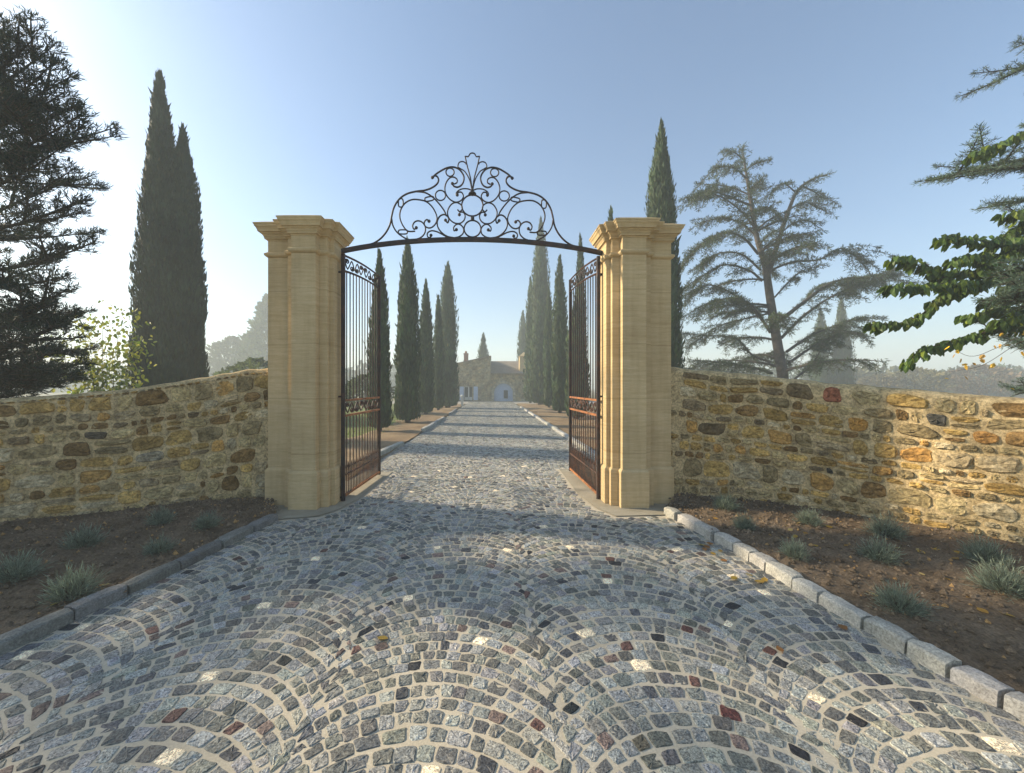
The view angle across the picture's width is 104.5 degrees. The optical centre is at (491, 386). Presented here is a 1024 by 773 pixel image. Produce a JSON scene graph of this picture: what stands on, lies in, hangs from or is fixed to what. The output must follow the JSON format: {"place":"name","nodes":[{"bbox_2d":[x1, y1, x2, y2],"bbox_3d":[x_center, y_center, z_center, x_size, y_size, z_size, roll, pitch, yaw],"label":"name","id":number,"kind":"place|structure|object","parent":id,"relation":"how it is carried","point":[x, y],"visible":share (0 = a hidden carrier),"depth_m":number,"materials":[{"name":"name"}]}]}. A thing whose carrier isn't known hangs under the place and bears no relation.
{"place":"outdoors","nodes":[
{"label":"outdoors","id":0,"kind":"place"},
{"bbox_2d":[0,496,280,634],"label":"soil bed","id":1,"kind":"object","parent":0,"point":[118,555],"visible":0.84,"depth_m":3.87,"materials":[{"name":"brown soil"}]},
{"bbox_2d":[0,544,65,586],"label":"lavender plant","id":2,"kind":"object","parent":1,"relation":"on","point":[24,567],"visible":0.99,"depth_m":3.11,"materials":[{"name":"green plant"}]},
{"bbox_2d":[21,560,112,608],"bbox_3d":[-3.083,1.412,2.932,0.441,0.358,0.494,0,0,0],"label":"lavender plant","id":3,"kind":"object","parent":1,"relation":"on","point":[70,587],"visible":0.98,"depth_m":2.88,"materials":[{"name":"green plant"}]},
{"bbox_2d":[58,520,112,549],"bbox_3d":[-3.885,1.407,3.803,0.414,0.338,0.454,0,0,39],"label":"lavender plant","id":4,"kind":"object","parent":1,"relation":"on","point":[78,541],"visible":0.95,"depth_m":3.75,"materials":[{"name":"green plant"}]},
{"bbox_2d":[138,532,179,557],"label":"lavender plant","id":5,"kind":"object","parent":1,"relation":"on","point":[151,548],"visible":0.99,"depth_m":3.67,"materials":[{"name":"green plant"}]},
{"bbox_2d":[142,505,177,526],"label":"lavender plant","id":6,"kind":"object","parent":1,"relation":"on","point":[163,517],"visible":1,"depth_m":4.35,"materials":[{"name":"green plant"}]},
{"bbox_2d":[189,511,225,531],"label":"lavender plant","id":7,"kind":"object","parent":1,"relation":"on","point":[206,524],"visible":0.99,"depth_m":4.24,"materials":[{"name":"green plant"}]},
{"bbox_2d":[275,471,392,518],"bbox_3d":[-2.424,1.588,6.036,1.829,0.001,2.911,0,0,34],"label":"concrete apron","id":8,"kind":"object","parent":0,"point":[284,512],"visible":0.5,"depth_m":5.28,"materials":[{"name":"beige concrete"}]},
{"bbox_2d":[345,404,433,446],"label":"lawn","id":9,"kind":"structure","parent":0,"point":[392,407],"depth_m":17.15,"materials":[{"name":"green plant"}]},
{"bbox_2d":[43,300,156,393],"bbox_3d":[-9.427,-0.254,9.458,2.600,3.715,1.147,0,0,0],"label":"autumn shrub","id":10,"kind":"object","parent":9,"relation":"on","point":[95,375],"visible":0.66,"depth_m":9.47,"materials":[{"name":"green plant"}]},
{"bbox_2d":[126,69,178,387],"bbox_3d":[-10.445,-4.178,12.480,1.555,11.856,1.662,0,0,0],"label":"cypress tree","id":11,"kind":"object","parent":9,"relation":"on","point":[151,253],"visible":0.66,"depth_m":12.11,"materials":[{"name":"green plant"}]},
{"bbox_2d":[159,122,209,382],"bbox_3d":[-10.014,-3.414,12.789,1.893,10.328,1.599,0,0,0],"label":"cypress tree","id":12,"kind":"object","parent":9,"relation":"on","point":[189,306],"visible":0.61,"depth_m":12.45,"materials":[{"name":"green plant"}]},
{"bbox_2d":[212,357,267,375],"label":"garden shrub","id":13,"kind":"object","parent":9,"relation":"on","point":[253,363],"visible":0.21,"depth_m":20.16,"materials":[{"name":"green plant"}]},
{"bbox_2d":[345,374,394,410],"bbox_3d":[-7.745,0.482,23.977,3.396,2.637,3.518,0,0,33],"label":"garden shrub","id":14,"kind":"object","parent":9,"relation":"on","point":[391,390],"visible":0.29,"depth_m":23.13,"materials":[{"name":"green plant"}]},
{"bbox_2d":[345,404,463,480],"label":"dirt verge","id":15,"kind":"structure","parent":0,"point":[403,431],"depth_m":13.00,"materials":[{"name":"brown soil"}]},
{"bbox_2d":[363,248,393,430],"bbox_3d":[-3.976,-1.606,14.015,1.036,6.712,0.964,0,0,0],"label":"cypress tree","id":16,"kind":"object","parent":15,"relation":"on","point":[386,411],"visible":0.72,"depth_m":13.80,"materials":[{"name":"green plant"}]},
{"bbox_2d":[392,236,422,422],"bbox_3d":[-3.666,-2.437,17.297,1.285,8.374,1.388,0,0,0],"label":"cypress tree","id":17,"kind":"object","parent":15,"relation":"on","point":[407,387],"visible":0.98,"depth_m":16.97,"materials":[{"name":"green plant"}]},
{"bbox_2d":[418,278,435,413],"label":"cypress tree","id":18,"kind":"object","parent":15,"relation":"on","point":[426,377],"visible":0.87,"depth_m":22.13,"materials":[{"name":"green plant"}]},
{"bbox_2d":[432,295,446,409],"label":"cypress tree","id":19,"kind":"object","parent":15,"relation":"on","point":[439,368],"visible":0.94,"depth_m":25.98,"materials":[{"name":"green plant"}]},
{"bbox_2d":[434,260,459,407],"bbox_3d":[-3.330,-3.855,29.351,1.994,11.211,2.204,0,0,0],"label":"cypress tree","id":20,"kind":"object","parent":15,"relation":"on","point":[450,334],"visible":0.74,"depth_m":29.00,"materials":[{"name":"green plant"}]},
{"bbox_2d":[345,401,595,403],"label":"forecourt","id":21,"kind":"structure","parent":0,"point":[466,402],"depth_m":42.45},
{"bbox_2d":[0,402,1023,772],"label":"driveway","id":22,"kind":"structure","parent":0,"point":[198,714],"depth_m":2.34,"materials":[{"name":"stone"}]},
{"bbox_2d":[377,635,387,638],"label":"fallen leaf","id":23,"kind":"object","parent":22,"relation":"on","point":[383,637],"visible":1,"depth_m":2.50,"materials":[{"name":"yellow plant"}]},
{"bbox_2d":[361,441,403,460],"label":"kerb","id":24,"kind":"structure","parent":22,"relation":"on","point":[387,449],"depth_m":9.71,"materials":[{"name":"stone"}]},
{"bbox_2d":[838,624,847,629],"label":"fallen leaf","id":25,"kind":"object","parent":22,"relation":"on","point":[843,626],"visible":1,"depth_m":2.61,"materials":[{"name":"brown plant"}]},
{"bbox_2d":[0,0,1023,388],"label":"sky","id":26,"kind":"structure","parent":0,"point":[337,110],"materials":[{"name":"blue"}]},
{"bbox_2d":[2,389,1023,442],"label":"ground","id":27,"kind":"structure","parent":0,"point":[57,393],"depth_m":72.15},
{"bbox_2d":[0,2,130,398],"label":"conifer tree","id":28,"kind":"object","parent":27,"relation":"on","point":[28,109],"visible":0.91,"depth_m":4.79,"materials":[{"name":"green plant"}]},
{"bbox_2d":[0,368,267,522],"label":"rubble wall","id":29,"kind":"structure","parent":27,"relation":"on","point":[203,438],"depth_m":4.89,"materials":[{"name":"beige stone"}]},
{"bbox_2d":[0,514,277,654],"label":"kerb","id":30,"kind":"structure","parent":27,"relation":"on","point":[22,635],"depth_m":2.93,"materials":[{"name":"stone"}]},
{"bbox_2d":[205,335,242,376],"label":"misty tree","id":31,"kind":"object","parent":27,"relation":"on","point":[223,347],"visible":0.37,"depth_m":81.14,"materials":[{"name":"green plant"}]},
{"bbox_2d":[0,360,463,392],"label":"woodland","id":32,"kind":"object","parent":27,"relation":"on","point":[392,377],"visible":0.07,"depth_m":103.41,"materials":[{"name":"green plant"}]},
{"bbox_2d":[221,293,267,372],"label":"misty conifer","id":33,"kind":"object","parent":27,"relation":"on","point":[256,338],"visible":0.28,"depth_m":75.26,"materials":[{"name":"green plant"}]},
{"bbox_2d":[225,330,266,370],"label":"misty conifer","id":34,"kind":"object","parent":27,"relation":"on","point":[241,353],"visible":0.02,"depth_m":80.72,"materials":[{"name":"green plant"}]},
{"bbox_2d":[252,215,353,509],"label":"gate pillar","id":35,"kind":"structure","parent":27,"relation":"on","point":[303,469],"depth_m":5.24,"materials":[{"name":"stone"}]},
{"bbox_2d":[338,253,380,500],"bbox_3d":[-2.063,-0.189,6.276,0.115,3.577,1.611,0,0,2],"label":"gate leaf","id":36,"kind":"object","parent":35,"relation":"attached to","point":[344,472],"visible":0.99,"depth_m":6.09,"materials":[{"name":"metal"}]},
{"bbox_2d":[421,417,444,432],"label":"kerb","id":37,"kind":"structure","parent":27,"relation":"on","point":[427,427],"depth_m":15.75,"materials":[{"name":"stone"}]},
{"bbox_2d":[476,333,488,357],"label":"cypress tree","id":38,"kind":"object","parent":27,"relation":"on","point":[482,351],"visible":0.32,"depth_m":51.70,"materials":[{"name":"green plant"}]},
{"bbox_2d":[457,351,525,400],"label":"stone house","id":39,"kind":"structure","parent":27,"relation":"on","point":[486,378],"depth_m":43.10,"materials":[{"name":"stone"}]},
{"bbox_2d":[464,387,471,400],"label":"window","id":40,"kind":"structure","parent":39,"relation":"in","point":[467,390],"depth_m":43.16,"materials":[{"name":"white glass"}]},
{"bbox_2d":[494,383,512,400],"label":"door","id":41,"kind":"structure","parent":39,"relation":"in","point":[502,392],"depth_m":43.26,"materials":[{"name":"blue paint"}]},
{"bbox_2d":[516,310,526,360],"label":"cypress tree","id":42,"kind":"object","parent":27,"relation":"on","point":[521,343],"visible":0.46,"depth_m":55.59,"materials":[{"name":"green plant"}]},
{"bbox_2d":[522,276,532,402],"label":"cypress tree","id":43,"kind":"object","parent":27,"relation":"on","point":[527,354],"visible":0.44,"depth_m":38.22,"materials":[{"name":"green plant"}]},
{"bbox_2d":[520,406,594,457],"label":"kerb","id":44,"kind":"structure","parent":27,"relation":"on","point":[559,431],"depth_m":13.79,"materials":[{"name":"stone"}]},
{"bbox_2d":[589,217,684,507],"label":"gate pillar","id":45,"kind":"structure","parent":27,"relation":"on","point":[636,467],"depth_m":5.31,"materials":[{"name":"stone"}]},
{"bbox_2d":[341,152,602,255],"bbox_3d":[-0.247,-2.551,5.525,3.631,1.432,0.116,0,0,-3],"label":"gate overthrow","id":46,"kind":"object","parent":45,"relation":"attached to","point":[446,238],"visible":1,"depth_m":5.51,"materials":[{"name":"metal"}]},
{"bbox_2d":[569,256,601,498],"bbox_3d":[1.521,-0.199,6.486,0.115,3.597,1.831,0,0,-1],"label":"gate leaf","id":47,"kind":"object","parent":45,"relation":"attached to","point":[584,468],"visible":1,"depth_m":6.15,"materials":[{"name":"metal"}]},
{"bbox_2d":[676,141,929,379],"bbox_3d":[15.893,-5.182,20.070,13.554,14.194,9.312,0,0,16],"label":"cedar tree","id":48,"kind":"object","parent":27,"relation":"on","point":[850,287],"visible":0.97,"depth_m":19.84,"materials":[{"name":"green plant"}]},
{"bbox_2d":[664,507,1023,721],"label":"kerb","id":49,"kind":"structure","parent":27,"relation":"on","point":[991,690],"depth_m":2.50,"materials":[{"name":"stone"}]},
{"bbox_2d":[671,367,1023,544],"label":"rubble wall","id":50,"kind":"structure","parent":27,"relation":"on","point":[942,460],"depth_m":4.64,"materials":[{"name":"beige stone"}]},
{"bbox_2d":[683,363,1023,396],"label":"woodland","id":51,"kind":"object","parent":27,"relation":"on","point":[865,372],"visible":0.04,"depth_m":66.61,"materials":[{"name":"green plant"}]},
{"bbox_2d":[862,131,1023,373],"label":"leafy tree","id":52,"kind":"object","parent":27,"relation":"on","point":[947,286],"visible":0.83,"depth_m":5.61,"materials":[{"name":"green plant"}]},
{"bbox_2d":[911,35,1023,396],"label":"conifer tree","id":53,"kind":"object","parent":27,"relation":"on","point":[1014,290],"visible":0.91,"depth_m":6.58,"materials":[{"name":"green plant"}]},
{"bbox_2d":[936,364,1022,394],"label":"olive tree","id":54,"kind":"object","parent":27,"relation":"on","point":[1001,374],"visible":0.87,"depth_m":55.85,"materials":[{"name":"green plant"}]},
{"bbox_2d":[942,327,1023,396],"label":"sapling","id":55,"kind":"object","parent":27,"relation":"on","point":[982,360],"visible":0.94,"depth_m":5.20,"materials":[{"name":"green plant"}]},
{"bbox_2d":[517,403,595,449],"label":"dirt verge","id":56,"kind":"structure","parent":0,"point":[560,421],"depth_m":18.85,"materials":[{"name":"brown soil"}]},
{"bbox_2d":[527,216,551,404],"bbox_3d":[4.347,-6.689,35.019,2.353,16.878,2.608,0,0,42],"label":"cypress tree","id":57,"kind":"object","parent":56,"relation":"on","point":[539,286],"visible":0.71,"depth_m":34.47,"materials":[{"name":"green plant"}]},
{"bbox_2d":[542,286,553,407],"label":"cypress tree","id":58,"kind":"object","parent":56,"relation":"on","point":[547,371],"visible":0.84,"depth_m":29.23,"materials":[{"name":"green plant"}]},
{"bbox_2d":[550,255,568,412],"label":"cypress tree","id":59,"kind":"object","parent":56,"relation":"on","point":[558,340],"visible":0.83,"depth_m":23.19,"materials":[{"name":"green plant"}]},
{"bbox_2d":[564,295,589,418],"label":"cypress tree","id":60,"kind":"object","parent":56,"relation":"on","point":[566,403],"visible":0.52,"depth_m":18.71,"materials":[{"name":"green plant"}]},
{"bbox_2d":[572,233,589,402],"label":"cypress tree","id":61,"kind":"object","parent":56,"relation":"on","point":[580,261],"visible":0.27,"depth_m":20.88,"materials":[{"name":"green plant"}]},
{"bbox_2d":[607,205,613,220],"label":"cypress tree","id":62,"kind":"object","parent":56,"relation":"on","point":[610,217],"visible":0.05,"depth_m":16.14,"materials":[{"name":"green plant"}]},
{"bbox_2d":[644,118,686,368],"bbox_3d":[5.949,-3.830,13.780,1.813,11.160,1.670,0,0,0],"label":"cypress tree","id":63,"kind":"object","parent":56,"relation":"on","point":[661,200],"visible":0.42,"depth_m":13.46,"materials":[{"name":"green plant"}]},
{"bbox_2d":[559,469,669,515],"bbox_3d":[2.240,1.588,6.230,1.920,0.001,2.740,0,0,0],"label":"concrete apron","id":64,"kind":"object","parent":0,"point":[584,490],"visible":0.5,"depth_m":5.28,"materials":[{"name":"beige concrete"}]},
{"bbox_2d":[666,492,1023,692],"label":"soil bed","id":65,"kind":"object","parent":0,"point":[964,630],"visible":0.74,"depth_m":3.27,"materials":[{"name":"brown soil"}]},
{"bbox_2d":[711,491,744,511],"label":"lavender plant","id":66,"kind":"object","parent":65,"relation":"on","point":[720,503],"visible":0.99,"depth_m":4.87,"materials":[{"name":"green plant"}]},
{"bbox_2d":[729,510,758,530],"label":"lavender plant","id":67,"kind":"object","parent":65,"relation":"on","point":[739,523],"visible":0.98,"depth_m":4.28,"materials":[{"name":"green plant"}]},
{"bbox_2d":[772,534,813,562],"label":"lavender plant","id":68,"kind":"object","parent":65,"relation":"on","point":[792,550],"visible":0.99,"depth_m":3.52,"materials":[{"name":"green plant"}]},
{"bbox_2d":[790,508,830,527],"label":"lavender plant","id":69,"kind":"object","parent":65,"relation":"on","point":[808,519],"visible":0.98,"depth_m":4.34,"materials":[{"name":"green plant"}]},
{"bbox_2d":[851,530,911,567],"bbox_3d":[3.419,1.423,3.504,0.419,0.311,0.403,0,0,0],"label":"lavender plant","id":70,"kind":"object","parent":65,"relation":"on","point":[876,553],"visible":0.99,"depth_m":3.48,"materials":[{"name":"green plant"}]},
{"bbox_2d":[855,510,913,541],"bbox_3d":[3.933,1.376,3.948,0.472,0.331,0.448,0,0,0],"label":"lavender plant","id":71,"kind":"object","parent":65,"relation":"on","point":[880,529],"visible":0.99,"depth_m":3.92,"materials":[{"name":"green plant"}]},
{"bbox_2d":[865,575,943,622],"bbox_3d":[2.791,1.442,2.713,0.421,0.280,0.392,0,0,0],"label":"lavender plant","id":72,"kind":"object","parent":65,"relation":"on","point":[898,600],"visible":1,"depth_m":2.69,"materials":[{"name":"green plant"}]},
{"bbox_2d":[976,606,988,613],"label":"fallen leaf","id":73,"kind":"object","parent":65,"relation":"on","point":[982,610],"visible":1,"depth_m":2.65,"materials":[{"name":"yellow plant"}]},
{"bbox_2d":[951,528,1020,567],"bbox_3d":[4.249,1.384,3.393,0.456,0.340,0.438,0,0,0],"label":"lavender plant","id":74,"kind":"object","parent":65,"relation":"on","point":[987,552],"visible":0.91,"depth_m":3.39,"materials":[{"name":"green plant"}]},
{"bbox_2d":[957,551,1023,601],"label":"lavender plant","id":75,"kind":"object","parent":65,"relation":"on","point":[1009,580],"visible":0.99,"depth_m":2.94,"materials":[{"name":"green plant"}]},
{"label":"vineyard ground","id":76,"kind":"structure","parent":0,"visible":0},
{"bbox_2d":[807,310,834,383],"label":"cypress tree","id":77,"kind":"object","parent":76,"relation":"on","point":[824,376],"visible":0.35,"depth_m":45.47,"materials":[{"name":"green plant"}]},
{"bbox_2d":[830,300,857,383],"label":"cypress tree","id":78,"kind":"object","parent":76,"relation":"on","point":[847,376],"visible":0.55,"depth_m":45.36,"materials":[{"name":"green plant"}]},
{"bbox_2d":[854,373,907,387],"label":"olive tree","id":79,"kind":"object","parent":76,"relation":"on","point":[883,380],"visible":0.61,"depth_m":54.87,"materials":[{"name":"green plant"}]},
{"bbox_2d":[884,367,955,391],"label":"olive tree","id":80,"kind":"object","parent":76,"relation":"on","point":[931,377],"visible":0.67,"depth_m":54.33,"materials":[{"name":"green plant"}]}
]}

